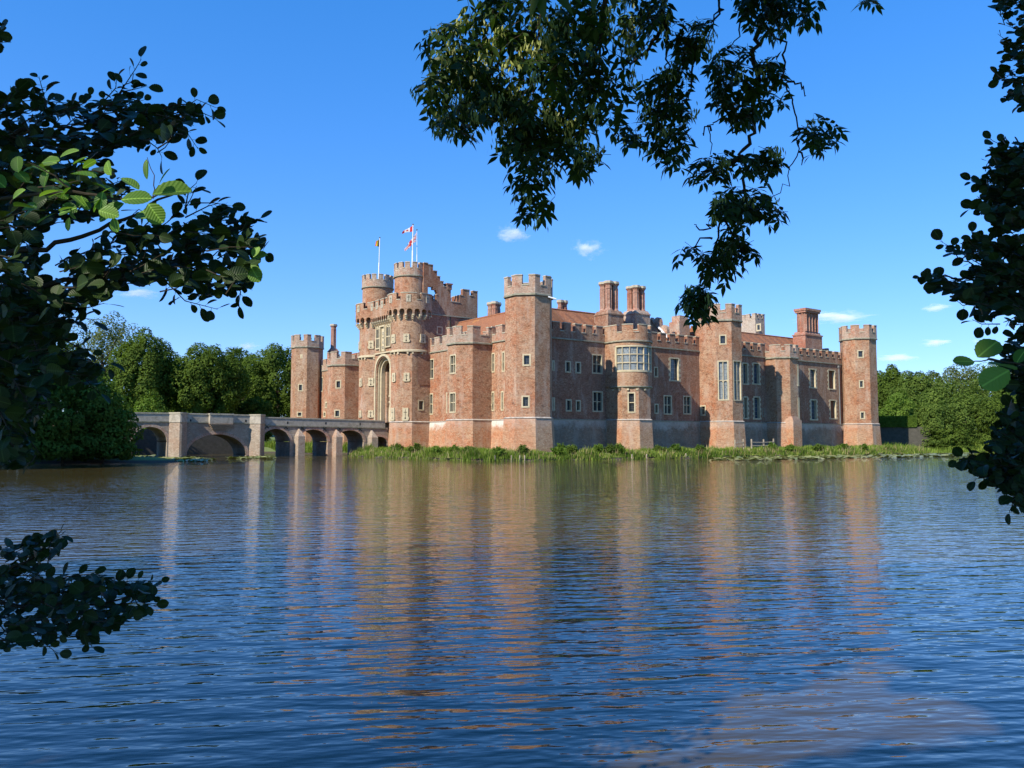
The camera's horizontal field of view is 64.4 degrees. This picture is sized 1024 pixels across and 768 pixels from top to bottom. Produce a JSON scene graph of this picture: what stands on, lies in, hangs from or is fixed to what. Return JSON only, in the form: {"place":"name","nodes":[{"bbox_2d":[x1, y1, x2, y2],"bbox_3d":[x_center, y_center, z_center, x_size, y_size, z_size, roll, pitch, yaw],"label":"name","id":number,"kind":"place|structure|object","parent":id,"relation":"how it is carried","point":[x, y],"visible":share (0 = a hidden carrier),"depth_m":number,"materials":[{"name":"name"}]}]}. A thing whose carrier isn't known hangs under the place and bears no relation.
{"place":"outdoors","nodes":[
{"label":"outdoors","id":0,"kind":"place"},
{"bbox_2d":[264,439,347,452],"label":"bank grass","id":1,"kind":"structure","parent":0,"point":[308,446],"depth_m":114.59,"materials":[{"name":"green plant"}]},
{"bbox_2d":[35,435,985,462],"bbox_3d":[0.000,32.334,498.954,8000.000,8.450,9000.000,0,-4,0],"label":"ground","id":2,"kind":"structure","parent":0,"point":[156,459],"depth_m":73.67,"materials":[{"name":"green plant"}]},
{"bbox_2d":[29,341,94,409],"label":"broadleaf tree","id":3,"kind":"object","parent":2,"relation":"on","point":[68,346],"visible":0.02,"depth_m":161.21,"materials":[{"name":"green plant"}]},
{"bbox_2d":[16,370,134,463],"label":"bank bush","id":4,"kind":"object","parent":2,"relation":"on","point":[52,442],"visible":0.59,"depth_m":66.90,"materials":[{"name":"green plant"}]},
{"bbox_2d":[70,376,132,411],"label":"willow bush","id":5,"kind":"object","parent":2,"relation":"on","point":[125,397],"visible":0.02,"depth_m":101.78,"materials":[{"name":"green plant"}]},
{"bbox_2d":[66,311,141,383],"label":"oak tree","id":6,"kind":"object","parent":2,"relation":"on","point":[110,345],"visible":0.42,"depth_m":171.16,"materials":[{"name":"green plant"}]},
{"bbox_2d":[68,400,144,463],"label":"bank bush","id":7,"kind":"object","parent":2,"relation":"on","point":[125,448],"visible":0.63,"depth_m":69.08,"materials":[{"name":"green plant"}]},
{"bbox_2d":[0,19,273,659],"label":"alder tree","id":8,"kind":"object","parent":2,"relation":"on","point":[35,327],"visible":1,"depth_m":3.85,"materials":[{"name":"green plant"}]},
{"bbox_2d":[105,326,181,412],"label":"broadleaf tree","id":9,"kind":"object","parent":2,"relation":"on","point":[135,381],"visible":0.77,"depth_m":125.69,"materials":[{"name":"green plant"}]},
{"bbox_2d":[133,390,168,428],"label":"shrub","id":10,"kind":"object","parent":2,"relation":"on","point":[150,404],"visible":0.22,"depth_m":116.31,"materials":[{"name":"green plant"}]},
{"bbox_2d":[168,377,180,411],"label":"shrub","id":11,"kind":"object","parent":2,"relation":"on","point":[170,409],"visible":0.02,"depth_m":138.39,"materials":[{"name":"green plant"}]},
{"bbox_2d":[132,429,232,454],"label":"retaining wall","id":12,"kind":"structure","parent":2,"relation":"on","point":[208,444],"depth_m":110.06,"materials":[{"name":"stone"}]},
{"bbox_2d":[166,350,209,384],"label":"broadleaf tree","id":13,"kind":"object","parent":2,"relation":"on","point":[179,359],"visible":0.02,"depth_m":167.49,"materials":[{"name":"green plant"}]},
{"bbox_2d":[166,342,252,413],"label":"broadleaf tree","id":14,"kind":"object","parent":2,"relation":"on","point":[192,391],"visible":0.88,"depth_m":129.33,"materials":[{"name":"green plant"}]},
{"bbox_2d":[53,411,387,456],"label":"stone bridge","id":15,"kind":"structure","parent":2,"relation":"on","point":[177,434],"depth_m":96.29,"materials":[{"name":"stone"}]},
{"bbox_2d":[227,369,263,404],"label":"shrub","id":16,"kind":"object","parent":2,"relation":"on","point":[248,393],"visible":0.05,"depth_m":146.34,"materials":[{"name":"green plant"}]},
{"bbox_2d":[215,347,276,415],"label":"broadleaf tree","id":17,"kind":"object","parent":2,"relation":"on","point":[249,356],"visible":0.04,"depth_m":171.35,"materials":[{"name":"green plant"}]},
{"bbox_2d":[235,396,273,440],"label":"shrub","id":18,"kind":"object","parent":2,"relation":"on","point":[249,406],"visible":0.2,"depth_m":136.83,"materials":[{"name":"green plant"}]},
{"bbox_2d":[241,342,291,417],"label":"broadleaf tree","id":19,"kind":"object","parent":2,"relation":"on","point":[274,363],"visible":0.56,"depth_m":148.70,"materials":[{"name":"green plant"}]},
{"bbox_2d":[281,401,290,417],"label":"shrub","id":20,"kind":"object","parent":2,"relation":"on","point":[289,406],"visible":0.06,"depth_m":148.06,"materials":[{"name":"green plant"}]},
{"bbox_2d":[389,443,403,449],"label":"bank shrub","id":21,"kind":"object","parent":2,"relation":"on","point":[397,446],"visible":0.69,"depth_m":90.53,"materials":[{"name":"green plant"}]},
{"bbox_2d":[407,442,422,451],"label":"bank shrub","id":22,"kind":"object","parent":2,"relation":"on","point":[417,447],"visible":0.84,"depth_m":86.81,"materials":[{"name":"green plant"}]},
{"bbox_2d":[429,446,444,452],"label":"bank shrub","id":23,"kind":"object","parent":2,"relation":"on","point":[436,449],"visible":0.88,"depth_m":83.15,"materials":[{"name":"green plant"}]},
{"bbox_2d":[449,444,460,452],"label":"bank shrub","id":24,"kind":"object","parent":2,"relation":"on","point":[452,448],"visible":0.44,"depth_m":82.88,"materials":[{"name":"green plant"}]},
{"bbox_2d":[461,446,475,453],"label":"bank shrub","id":25,"kind":"object","parent":2,"relation":"on","point":[466,448],"visible":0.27,"depth_m":80.47,"materials":[{"name":"green plant"}]},
{"bbox_2d":[491,446,506,455],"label":"bank shrub","id":26,"kind":"object","parent":2,"relation":"on","point":[498,451],"visible":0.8,"depth_m":78.30,"materials":[{"name":"green plant"}]},
{"bbox_2d":[516,444,529,454],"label":"bank shrub","id":27,"kind":"object","parent":2,"relation":"on","point":[522,449],"visible":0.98,"depth_m":79.22,"materials":[{"name":"green plant"}]},
{"bbox_2d":[549,442,567,455],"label":"bank shrub","id":28,"kind":"object","parent":2,"relation":"on","point":[558,449],"visible":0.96,"depth_m":80.43,"materials":[{"name":"green plant"}]},
{"bbox_2d":[566,442,577,453],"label":"bank shrub","id":29,"kind":"object","parent":2,"relation":"on","point":[573,448],"visible":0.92,"depth_m":81.90,"materials":[{"name":"green plant"}]},
{"bbox_2d":[288,261,881,451],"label":"castle","id":30,"kind":"structure","parent":2,"relation":"on","point":[530,367],"depth_m":102.28,"materials":[{"name":"red brick"}]},
{"bbox_2d":[335,380,340,388],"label":"window","id":31,"kind":"structure","parent":30,"relation":"in","point":[338,382],"depth_m":120.39,"materials":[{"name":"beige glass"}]},
{"bbox_2d":[375,327,378,349],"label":"window","id":32,"kind":"structure","parent":30,"relation":"in","point":[377,328],"depth_m":111.03,"materials":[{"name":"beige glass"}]},
{"bbox_2d":[378,237,380,278],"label":"flagpole","id":33,"kind":"object","parent":30,"relation":"on","point":[379,258],"visible":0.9,"depth_m":114.99,"materials":[{"name":"white metal"}]},
{"bbox_2d":[385,324,390,347],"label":"window","id":34,"kind":"structure","parent":30,"relation":"in","point":[388,326],"depth_m":108.31,"materials":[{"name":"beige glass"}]},
{"bbox_2d":[418,400,423,410],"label":"window","id":35,"kind":"structure","parent":30,"relation":"in","point":[420,402],"depth_m":104.42,"materials":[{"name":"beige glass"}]},
{"bbox_2d":[429,393,432,414],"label":"window","id":36,"kind":"structure","parent":30,"relation":"in","point":[431,394],"depth_m":105.01,"materials":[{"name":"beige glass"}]},
{"bbox_2d":[430,358,433,378],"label":"window","id":37,"kind":"structure","parent":30,"relation":"in","point":[431,360],"depth_m":105.26,"materials":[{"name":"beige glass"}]},
{"bbox_2d":[449,392,455,412],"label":"window","id":38,"kind":"structure","parent":30,"relation":"in","point":[452,395],"depth_m":93.33,"materials":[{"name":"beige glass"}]},
{"bbox_2d":[450,354,455,373],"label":"window","id":39,"kind":"structure","parent":30,"relation":"in","point":[452,357],"depth_m":93.31,"materials":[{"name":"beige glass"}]},
{"bbox_2d":[492,353,494,372],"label":"window","id":40,"kind":"structure","parent":30,"relation":"in","point":[493,354],"depth_m":93.78,"materials":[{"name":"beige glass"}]},
{"bbox_2d":[501,391,503,410],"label":"window","id":41,"kind":"structure","parent":30,"relation":"in","point":[502,392],"depth_m":91.97,"materials":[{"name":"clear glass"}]},
{"bbox_2d":[502,351,504,371],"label":"window","id":42,"kind":"structure","parent":30,"relation":"in","point":[503,353],"depth_m":92.10,"materials":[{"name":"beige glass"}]},
{"bbox_2d":[521,395,529,407],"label":"window","id":43,"kind":"structure","parent":30,"relation":"in","point":[525,399],"depth_m":82.78,"materials":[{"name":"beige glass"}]},
{"bbox_2d":[522,354,530,365],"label":"window","id":44,"kind":"structure","parent":30,"relation":"in","point":[526,358],"depth_m":83.05,"materials":[{"name":"clear glass"}]},
{"bbox_2d":[565,361,570,372],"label":"window","id":45,"kind":"structure","parent":30,"relation":"in","point":[567,363],"depth_m":90.87,"materials":[{"name":"clear glass"}]},
{"bbox_2d":[566,399,571,411],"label":"window","id":46,"kind":"structure","parent":30,"relation":"in","point":[568,401],"depth_m":90.63,"materials":[{"name":"clear glass"}]},
{"bbox_2d":[575,361,580,373],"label":"window","id":47,"kind":"structure","parent":30,"relation":"in","point":[577,364],"depth_m":91.74,"materials":[{"name":"clear glass"}]},
{"bbox_2d":[576,400,580,411],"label":"window","id":48,"kind":"structure","parent":30,"relation":"in","point":[578,402],"depth_m":91.42,"materials":[{"name":"clear glass"}]},
{"bbox_2d":[592,354,602,373],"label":"window","id":49,"kind":"structure","parent":30,"relation":"in","point":[597,359],"depth_m":93.51,"materials":[{"name":"clear glass"}]},
{"bbox_2d":[592,391,602,411],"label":"window","id":50,"kind":"structure","parent":30,"relation":"in","point":[597,396],"depth_m":93.17,"materials":[{"name":"clear glass"}]},
{"bbox_2d":[627,392,635,412],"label":"window","id":51,"kind":"structure","parent":30,"relation":"in","point":[630,395],"depth_m":91.65,"materials":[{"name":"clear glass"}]},
{"bbox_2d":[615,345,651,372],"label":"bow window","id":52,"kind":"structure","parent":30,"relation":"in","point":[628,358],"depth_m":91.99,"materials":[{"name":"beige stone"}]},
{"bbox_2d":[654,404,658,413],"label":"window","id":53,"kind":"structure","parent":30,"relation":"in","point":[656,406],"depth_m":98.69,"materials":[{"name":"clear glass"}]},
{"bbox_2d":[663,395,671,414],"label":"window","id":54,"kind":"structure","parent":30,"relation":"in","point":[667,399],"depth_m":99.88,"materials":[{"name":"clear glass"}]},
{"bbox_2d":[669,357,680,381],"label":"window","id":55,"kind":"structure","parent":30,"relation":"in","point":[674,364],"depth_m":101.18,"materials":[{"name":"clear glass"}]},
{"bbox_2d":[683,396,691,414],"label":"window","id":56,"kind":"structure","parent":30,"relation":"in","point":[686,399],"depth_m":101.95,"materials":[{"name":"clear glass"}]},
{"bbox_2d":[700,405,705,415],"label":"window","id":57,"kind":"structure","parent":30,"relation":"in","point":[702,407],"depth_m":102.97,"materials":[{"name":"clear glass"}]},
{"bbox_2d":[719,334,726,344],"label":"window","id":58,"kind":"structure","parent":30,"relation":"in","point":[722,338],"depth_m":101.48,"materials":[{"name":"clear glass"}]},
{"bbox_2d":[717,360,728,400],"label":"window","id":59,"kind":"structure","parent":30,"relation":"in","point":[723,366],"depth_m":101.23,"materials":[{"name":"beige stone"}]},
{"bbox_2d":[733,360,741,400],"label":"window","id":60,"kind":"structure","parent":30,"relation":"in","point":[737,376],"depth_m":101.75,"materials":[{"name":"beige stone"}]},
{"bbox_2d":[742,362,748,384],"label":"window","id":61,"kind":"structure","parent":30,"relation":"in","point":[745,369],"depth_m":109.14,"materials":[{"name":"clear glass"}]},
{"bbox_2d":[743,396,748,418],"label":"window","id":62,"kind":"structure","parent":30,"relation":"in","point":[745,398],"depth_m":108.71,"materials":[{"name":"clear glass"}]},
{"bbox_2d":[752,362,760,384],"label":"window","id":63,"kind":"structure","parent":30,"relation":"in","point":[756,369],"depth_m":110.56,"materials":[{"name":"clear glass"}]},
{"bbox_2d":[752,396,761,419],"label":"window","id":64,"kind":"structure","parent":30,"relation":"in","point":[756,399],"depth_m":110.21,"materials":[{"name":"clear glass"}]},
{"bbox_2d":[797,364,798,385],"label":"window","id":65,"kind":"structure","parent":30,"relation":"in","point":[797,364],"depth_m":110.72,"materials":[{"name":"beige glass"}]},
{"bbox_2d":[808,368,816,388],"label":"window","id":66,"kind":"structure","parent":30,"relation":"in","point":[812,372],"depth_m":118.15,"materials":[{"name":"clear glass"}]},
{"bbox_2d":[809,399,817,419],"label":"window","id":67,"kind":"structure","parent":30,"relation":"in","point":[813,402],"depth_m":117.89,"materials":[{"name":"clear glass"}]},
{"bbox_2d":[827,369,835,389],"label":"window","id":68,"kind":"structure","parent":30,"relation":"in","point":[831,375],"depth_m":120.98,"materials":[{"name":"beige stone"}]},
{"bbox_2d":[829,399,837,418],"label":"window","id":69,"kind":"structure","parent":30,"relation":"in","point":[833,410],"depth_m":120.77,"materials":[{"name":"beige stone"}]},
{"bbox_2d":[857,350,863,357],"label":"window","id":70,"kind":"structure","parent":30,"relation":"in","point":[860,353],"depth_m":119.74,"materials":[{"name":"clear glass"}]},
{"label":"flagpole","id":71,"kind":"object","parent":30,"relation":"on","visible":0},
{"bbox_2d":[404,233,416,250],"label":"flag","id":72,"kind":"object","parent":71,"relation":"attached to","point":[410,244],"visible":0.91,"depth_m":108.56,"materials":[{"name":"fabric"}]},
{"bbox_2d":[592,443,602,452],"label":"bank shrub","id":73,"kind":"object","parent":2,"relation":"on","point":[598,447],"visible":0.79,"depth_m":84.13,"materials":[{"name":"green plant"}]},
{"bbox_2d":[604,443,617,453],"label":"bank shrub","id":74,"kind":"object","parent":2,"relation":"on","point":[609,448],"visible":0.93,"depth_m":84.37,"materials":[{"name":"green plant"}]},
{"bbox_2d":[613,442,624,453],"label":"bank shrub","id":75,"kind":"object","parent":2,"relation":"on","point":[620,447],"visible":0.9,"depth_m":84.31,"materials":[{"name":"green plant"}]},
{"bbox_2d":[354,443,922,458],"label":"bank grass","id":76,"kind":"structure","parent":2,"relation":"on","point":[480,449],"depth_m":92.85,"materials":[{"name":"green plant"}]},
{"bbox_2d":[349,443,929,460],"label":"dead stems","id":77,"kind":"object","parent":2,"relation":"on","point":[765,450],"visible":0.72,"depth_m":88.74,"materials":[{"name":"plant"}]},
{"bbox_2d":[410,0,884,333],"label":"ash tree","id":78,"kind":"object","parent":2,"relation":"on","point":[515,107],"visible":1,"depth_m":5.56,"materials":[{"name":"green plant"}]},
{"bbox_2d":[653,444,666,451],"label":"bank shrub","id":79,"kind":"object","parent":2,"relation":"on","point":[655,448],"visible":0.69,"depth_m":88.06,"materials":[{"name":"green plant"}]},
{"bbox_2d":[667,443,681,450],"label":"bank shrub","id":80,"kind":"object","parent":2,"relation":"on","point":[675,447],"visible":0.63,"depth_m":89.91,"materials":[{"name":"green plant"}]},
{"bbox_2d":[695,444,705,451],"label":"bank shrub","id":81,"kind":"object","parent":2,"relation":"on","point":[700,447],"visible":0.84,"depth_m":90.66,"materials":[{"name":"green plant"}]},
{"bbox_2d":[751,439,773,447],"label":"rail fence","id":82,"kind":"object","parent":2,"relation":"on","point":[763,442],"visible":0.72,"depth_m":99.14,"materials":[{"name":"grey wood"}]},
{"bbox_2d":[764,442,777,449],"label":"bank shrub","id":83,"kind":"object","parent":2,"relation":"on","point":[771,444],"visible":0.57,"depth_m":98.00,"materials":[{"name":"green plant"}]},
{"bbox_2d":[783,443,794,451],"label":"bank shrub","id":84,"kind":"object","parent":2,"relation":"on","point":[790,447],"visible":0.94,"depth_m":98.23,"materials":[{"name":"green plant"}]},
{"bbox_2d":[810,443,825,451],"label":"bank shrub","id":85,"kind":"object","parent":2,"relation":"on","point":[818,447],"visible":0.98,"depth_m":101.46,"materials":[{"name":"green plant"}]},
{"bbox_2d":[837,443,850,449],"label":"bank shrub","id":86,"kind":"object","parent":2,"relation":"on","point":[844,446],"visible":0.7,"depth_m":105.10,"materials":[{"name":"green plant"}]},
{"bbox_2d":[877,364,907,415],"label":"broadleaf tree","id":87,"kind":"object","parent":2,"relation":"on","point":[887,379],"visible":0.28,"depth_m":193.01,"materials":[{"name":"green plant"}]},
{"bbox_2d":[878,390,919,415],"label":"broadleaf tree","id":88,"kind":"object","parent":2,"relation":"on","point":[904,409],"visible":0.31,"depth_m":170.75,"materials":[{"name":"green plant"}]},
{"bbox_2d":[880,427,930,447],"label":"retaining wall","id":89,"kind":"structure","parent":2,"relation":"on","point":[909,435],"depth_m":129.40,"materials":[{"name":"concrete"}]},
{"bbox_2d":[878,415,916,427],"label":"clipped hedge","id":90,"kind":"object","parent":89,"relation":"on","point":[898,421],"visible":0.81,"depth_m":129.63,"materials":[{"name":"green plant"}]},
{"bbox_2d":[886,370,941,420],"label":"broadleaf tree","id":91,"kind":"object","parent":2,"relation":"on","point":[911,384],"visible":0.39,"depth_m":187.10,"materials":[{"name":"green plant"}]},
{"bbox_2d":[908,402,957,448],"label":"bank bush","id":92,"kind":"object","parent":2,"relation":"on","point":[931,420],"visible":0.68,"depth_m":128.35,"materials":[{"name":"green plant"}]},
{"bbox_2d":[882,440,993,452],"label":"bank grass","id":93,"kind":"structure","parent":2,"relation":"on","point":[949,450],"depth_m":120.87,"materials":[{"name":"green plant"}]},
{"bbox_2d":[913,375,978,426],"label":"broadleaf tree","id":94,"kind":"object","parent":2,"relation":"on","point":[934,396],"visible":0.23,"depth_m":155.64,"materials":[{"name":"green plant"}]},
{"bbox_2d":[929,426,978,449],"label":"bank bush","id":95,"kind":"object","parent":2,"relation":"on","point":[960,438],"visible":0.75,"depth_m":126.16,"materials":[{"name":"green plant"}]},
{"bbox_2d":[923,363,985,401],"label":"broadleaf tree","id":96,"kind":"object","parent":2,"relation":"on","point":[955,374],"visible":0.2,"depth_m":184.11,"materials":[{"name":"green plant"}]},
{"bbox_2d":[912,0,1023,524],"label":"alder tree","id":97,"kind":"object","parent":2,"relation":"on","point":[996,284],"visible":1,"depth_m":4.75,"materials":[{"name":"green plant"}]},
{"bbox_2d":[940,393,998,445],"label":"bank bush","id":98,"kind":"object","parent":2,"relation":"on","point":[962,409],"visible":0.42,"depth_m":130.68,"materials":[{"name":"green plant"}]},
{"bbox_2d":[963,360,1011,395],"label":"broadleaf tree","id":99,"kind":"object","parent":2,"relation":"on","point":[979,368],"visible":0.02,"depth_m":181.80,"materials":[{"name":"green plant"}]},
{"bbox_2d":[959,374,1017,427],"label":"broadleaf tree","id":100,"kind":"object","parent":2,"relation":"on","point":[976,391],"visible":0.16,"depth_m":152.33,"materials":[{"name":"green plant"}]},
{"bbox_2d":[966,390,1015,443],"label":"bank bush","id":101,"kind":"object","parent":2,"relation":"on","point":[999,407],"visible":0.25,"depth_m":129.71,"materials":[{"name":"green plant"}]},
{"bbox_2d":[0,452,1023,767],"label":"moat water","id":102,"kind":"structure","parent":0,"point":[344,610],"depth_m":9.98,"materials":[{"name":"blue liquid"}]},
{"bbox_2d":[133,455,216,461],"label":"lily pads","id":103,"kind":"object","parent":102,"relation":"on","point":[186,458],"visible":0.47,"depth_m":83.39,"materials":[{"name":"green plant"}]},
{"bbox_2d":[227,455,276,458],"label":"lily pads","id":104,"kind":"object","parent":102,"relation":"on","point":[248,457],"visible":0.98,"depth_m":88.69,"materials":[{"name":"green plant"}]},
{"bbox_2d":[350,442,931,460],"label":"waterside reeds","id":105,"kind":"object","parent":102,"relation":"in","point":[638,456],"visible":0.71,"depth_m":86.66,"materials":[{"name":"green plant"}]},
{"bbox_2d":[708,452,973,460],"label":"lily pads","id":106,"kind":"object","parent":102,"relation":"on","point":[833,456],"visible":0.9,"depth_m":91.74,"materials":[{"name":"green plant"}]},
{"bbox_2d":[0,0,1023,416],"label":"sky","id":107,"kind":"structure","parent":0,"point":[323,131],"materials":[{"name":"blue"}]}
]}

